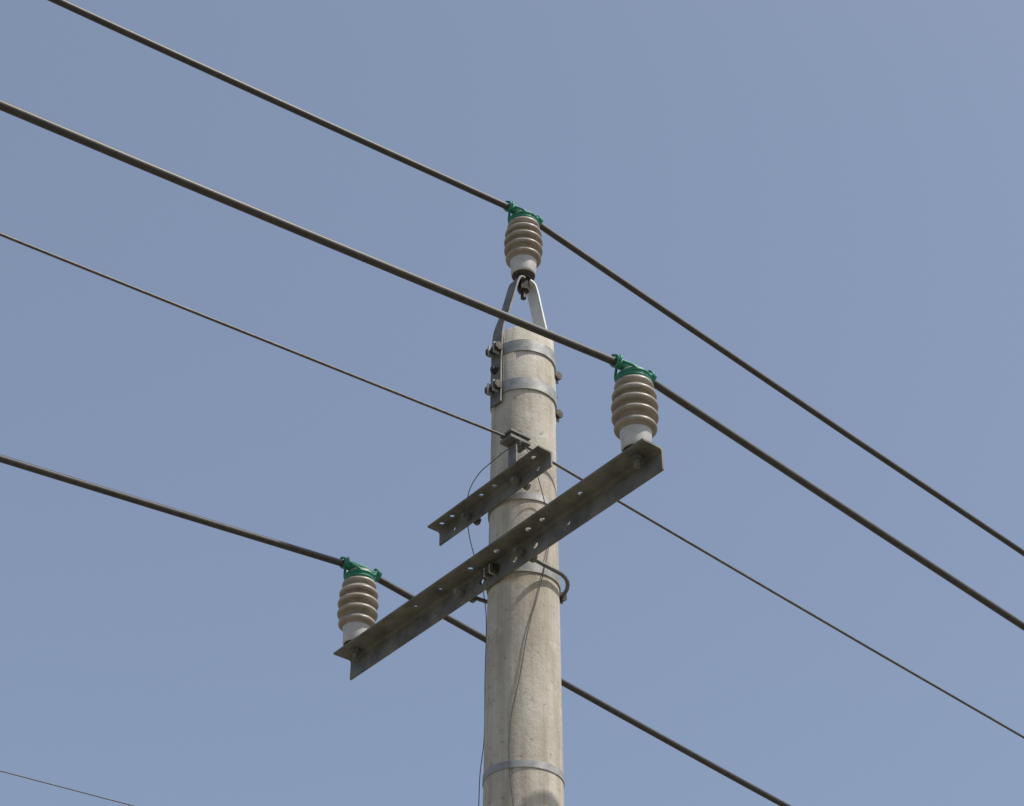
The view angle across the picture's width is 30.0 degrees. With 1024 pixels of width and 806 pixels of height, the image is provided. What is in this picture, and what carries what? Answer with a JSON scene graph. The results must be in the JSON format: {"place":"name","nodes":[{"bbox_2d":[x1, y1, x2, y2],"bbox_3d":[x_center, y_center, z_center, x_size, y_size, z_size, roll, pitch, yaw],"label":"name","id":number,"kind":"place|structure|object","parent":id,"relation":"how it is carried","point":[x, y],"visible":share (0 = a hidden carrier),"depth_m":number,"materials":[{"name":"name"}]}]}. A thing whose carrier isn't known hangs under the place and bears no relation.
{"place":"outdoors","nodes":[
{"label":"outdoors","id":0,"kind":"place"},
{"bbox_2d":[0,770,134,805],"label":"telephone wire","id":1,"kind":"object","parent":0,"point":[66,788],"depth_m":9.19,"materials":[{"name":"grey metal"}]},
{"bbox_2d":[0,0,1023,805],"label":"sky","id":2,"kind":"structure","parent":0,"point":[830,193],"materials":[{"name":"blue"}]},
{"bbox_3d":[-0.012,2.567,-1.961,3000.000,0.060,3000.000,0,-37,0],"label":"ground","id":3,"kind":"structure","parent":0,"visible":0},
{"bbox_2d":[467,273,566,805],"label":"concrete utility pole","id":4,"kind":"object","parent":3,"relation":"on","point":[523,748],"visible":0.88,"depth_m":5.25,"materials":[{"name":"concrete"}]},
{"bbox_2d":[427,428,552,545],"bbox_3d":[-0.059,0.221,5.531,0.086,0.185,0.520,26,-44,-30],"label":"steel bracket","id":5,"kind":"object","parent":4,"relation":"attached to","point":[516,475],"visible":1,"depth_m":5.48,"materials":[{"name":"grey metal"}]},
{"bbox_2d":[333,438,663,679],"bbox_3d":[0.015,0.505,5.380,0.300,0.070,1.401,26,-44,-30],"label":"steel crossarm","id":6,"kind":"object","parent":4,"relation":"attached to","point":[630,469],"visible":0.94,"depth_m":5.28,"materials":[{"name":"grey metal"}]},
{"bbox_2d":[337,556,381,645],"bbox_3d":[-0.469,0.617,5.833,0.126,0.300,0.126,-4,-38,6],"label":"pin insulator","id":7,"kind":"object","parent":6,"relation":"on","point":[358,606],"visible":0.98,"depth_m":5.80,"materials":[{"name":"ceramic"}]},
{"bbox_2d":[0,454,790,805],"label":"power line","id":8,"kind":"object","parent":7,"relation":"attached to","point":[26,466],"visible":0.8,"depth_m":5.83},
{"bbox_2d":[609,354,658,451],"bbox_3d":[0.323,0.014,5.040,0.126,0.300,0.126,-4,-38,6],"label":"pin insulator","id":9,"kind":"object","parent":6,"relation":"on","point":[634,411],"visible":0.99,"depth_m":5.00,"materials":[{"name":"ceramic"}]},
{"bbox_2d":[0,99,1023,630],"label":"power line","id":10,"kind":"object","parent":9,"relation":"attached to","point":[416,279],"visible":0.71,"depth_m":4.81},
{"bbox_2d":[0,232,1023,738],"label":"guard wire","id":11,"kind":"object","parent":4,"relation":"attached to","point":[492,432],"visible":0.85,"depth_m":5.37,"materials":[{"name":"metal"}]},
{"bbox_2d":[504,200,542,280],"bbox_3d":[0.037,-0.514,6.182,0.126,0.300,0.126,-4,-38,6],"label":"pin insulator","id":12,"kind":"object","parent":4,"relation":"on","point":[523,245],"visible":1,"depth_m":6.14,"materials":[{"name":"ceramic"}]},
{"bbox_2d":[48,0,1023,555],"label":"power line","id":13,"kind":"object","parent":12,"relation":"attached to","point":[178,56],"visible":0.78,"depth_m":6.23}
]}

